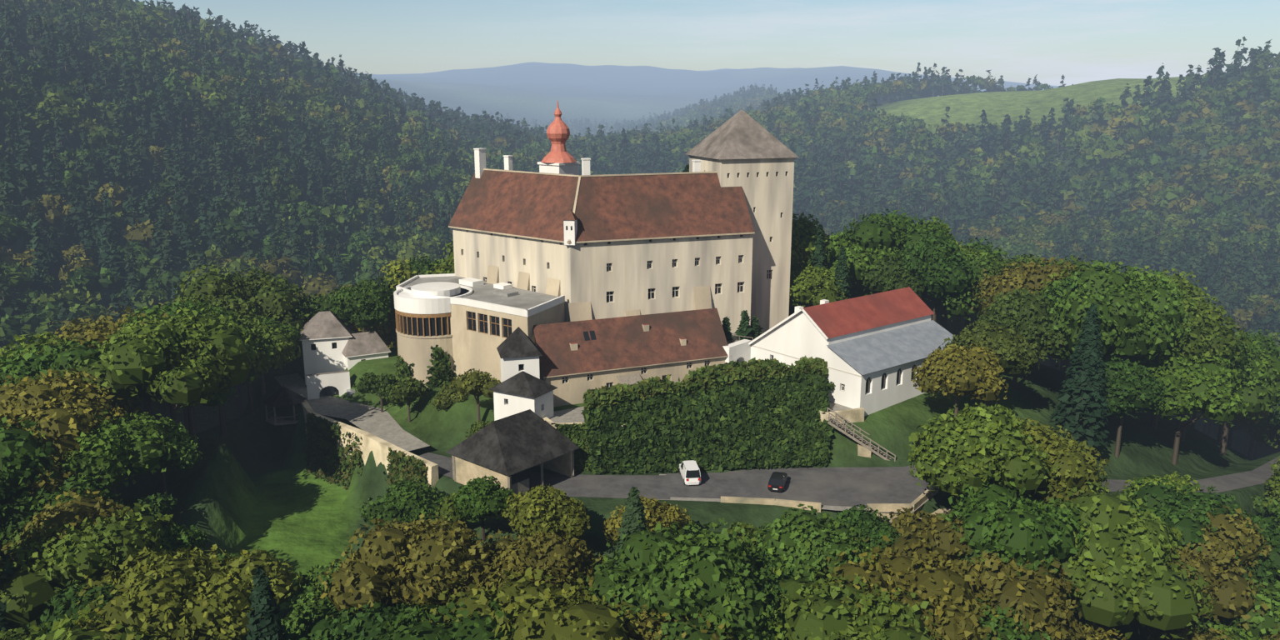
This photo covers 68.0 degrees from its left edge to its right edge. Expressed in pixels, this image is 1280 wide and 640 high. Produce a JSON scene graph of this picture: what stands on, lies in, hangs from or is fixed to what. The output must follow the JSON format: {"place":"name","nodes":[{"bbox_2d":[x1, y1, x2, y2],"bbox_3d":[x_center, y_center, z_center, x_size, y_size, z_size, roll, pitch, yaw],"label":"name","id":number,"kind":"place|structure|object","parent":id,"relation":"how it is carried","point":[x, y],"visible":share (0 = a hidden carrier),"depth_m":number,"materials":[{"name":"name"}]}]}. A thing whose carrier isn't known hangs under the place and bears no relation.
{"place":"outdoors","nodes":[
{"label":"outdoors","id":0,"kind":"place"},
{"bbox_2d":[496,326,542,382],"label":"small tower","id":1,"kind":"structure","parent":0,"point":[518,350],"depth_m":118.39,"materials":[{"name":"white paint"}]},
{"bbox_2d":[488,370,558,420],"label":"small castle house","id":2,"kind":"structure","parent":0,"point":[522,391],"depth_m":115.56,"materials":[{"name":"white paint"}]},
{"bbox_2d":[448,148,754,344],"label":"castle main building","id":3,"kind":"structure","parent":0,"point":[587,245],"depth_m":135.32,"materials":[{"name":"beige paint"}]},
{"bbox_2d":[537,100,579,174],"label":"onion dome turret","id":4,"kind":"object","parent":3,"relation":"on","point":[558,158],"visible":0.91,"depth_m":142.01,"materials":[{"name":"metal"}]},
{"bbox_2d":[532,308,730,407],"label":"castle building","id":5,"kind":"structure","parent":0,"point":[577,359],"depth_m":125.86,"materials":[{"name":"brown tile"}]},
{"bbox_2d":[0,37,1279,639],"bbox_3d":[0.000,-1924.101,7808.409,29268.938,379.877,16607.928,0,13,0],"label":"terrain","id":6,"kind":"structure","parent":0,"point":[247,482],"depth_m":133.97,"materials":[{"name":"green plant"}]},
{"bbox_2d":[262,385,306,425],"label":"gazebo","id":7,"kind":"object","parent":6,"relation":"on","point":[282,396],"visible":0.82,"depth_m":133.48,"materials":[{"name":"grey"}]},
{"bbox_2d":[299,310,390,399],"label":"gatehouse","id":8,"kind":"object","parent":6,"relation":"on","point":[334,347],"visible":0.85,"depth_m":143.38,"materials":[{"name":"white paint"}]},
{"bbox_2d":[345,389,355,396],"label":"silver car","id":9,"kind":"object","parent":6,"relation":"on","point":[351,392],"visible":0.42,"depth_m":138.57,"materials":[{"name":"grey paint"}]},
{"bbox_2d":[393,281,472,388],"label":"castle bastion","id":10,"kind":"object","parent":6,"relation":"on","point":[422,322],"visible":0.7,"depth_m":129.87,"materials":[{"name":"beige paint"}]},
{"bbox_2d":[395,273,564,383],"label":"castle annex","id":11,"kind":"object","parent":6,"relation":"on","point":[487,319],"visible":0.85,"depth_m":128.39,"materials":[{"name":"beige paint"}]},
{"bbox_2d":[445,409,579,494],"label":"dark-roofed outbuilding","id":12,"kind":"structure","parent":6,"relation":"on","point":[502,450],"depth_m":108.19,"materials":[{"name":"grey tile"}]},
{"bbox_2d":[45,224,1070,439],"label":"trees","id":13,"kind":"object","parent":6,"relation":"on","point":[1014,331],"visible":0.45,"depth_m":140.58,"materials":[{"name":"green plant"}]},
{"bbox_2d":[304,345,833,489],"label":"ivy hedge","id":14,"kind":"object","parent":6,"relation":"on","point":[778,422],"visible":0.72,"depth_m":115.71,"materials":[{"name":"green plant"}]},
{"bbox_2d":[299,394,952,524],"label":"castle retaining walls","id":15,"kind":"structure","parent":6,"relation":"on","point":[377,446],"depth_m":117.04,"materials":[{"name":"beige stone"}]},
{"bbox_2d":[0,164,1279,639],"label":"trees","id":16,"kind":"object","parent":6,"relation":"on","point":[1035,534],"visible":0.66,"depth_m":93.31,"materials":[{"name":"green plant"}]},
{"bbox_2d":[0,0,1279,459],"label":"trees","id":17,"kind":"object","parent":6,"relation":"on","point":[373,163],"visible":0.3,"depth_m":372.06,"materials":[{"name":"green plant"}]},
{"bbox_2d":[45,0,1279,233],"bbox_3d":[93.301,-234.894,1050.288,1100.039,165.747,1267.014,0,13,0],"label":"hills","id":18,"kind":"structure","parent":6,"relation":"on","point":[800,122],"depth_m":611.68,"materials":[{"name":"green plant"}]},
{"bbox_2d":[274,373,1279,513],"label":"road","id":19,"kind":"structure","parent":6,"relation":"on","point":[837,488],"depth_m":111.68,"materials":[{"name":"grey asphalt"}]},
{"bbox_2d":[679,460,700,484],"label":"white van","id":20,"kind":"object","parent":19,"relation":"on","point":[689,472],"visible":1,"depth_m":109.56,"materials":[{"name":"white paint"}]},
{"bbox_2d":[767,471,787,491],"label":"black hatchback","id":21,"kind":"object","parent":19,"relation":"on","point":[777,481],"visible":1,"depth_m":107.96,"materials":[{"name":"black paint"}]},
{"bbox_2d":[749,286,953,416],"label":"red-roofed house","id":22,"kind":"structure","parent":6,"relation":"on","point":[873,350],"depth_m":125.84,"materials":[{"name":"paint"}]},
{"bbox_2d":[826,407,895,461],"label":"terrace stairs","id":23,"kind":"structure","parent":6,"relation":"on","point":[864,449],"depth_m":116.41,"materials":[{"name":"grey stone"}]},
{"bbox_2d":[549,400,852,423],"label":"courtyard ground","id":24,"kind":"structure","parent":0,"point":[572,415],"depth_m":118.44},
{"bbox_2d":[132,0,1279,85],"label":"sky","id":25,"kind":"structure","parent":0,"point":[1082,41],"materials":[{"name":"blue"}]},
{"bbox_2d":[722,339,750,367],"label":"castle gate arch","id":26,"kind":"structure","parent":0,"point":[739,351],"depth_m":131.91,"materials":[{"name":"white paint"}]},
{"bbox_2d":[728,332,751,341],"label":"upper terrace ground","id":27,"kind":"structure","parent":0,"point":[735,339],"depth_m":136.28,"materials":[{"name":"grey"}]},
{"bbox_2d":[685,109,799,340],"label":"castle tower","id":28,"kind":"structure","parent":0,"point":[752,157],"depth_m":142.86,"materials":[{"name":"beige paint"}]}
]}

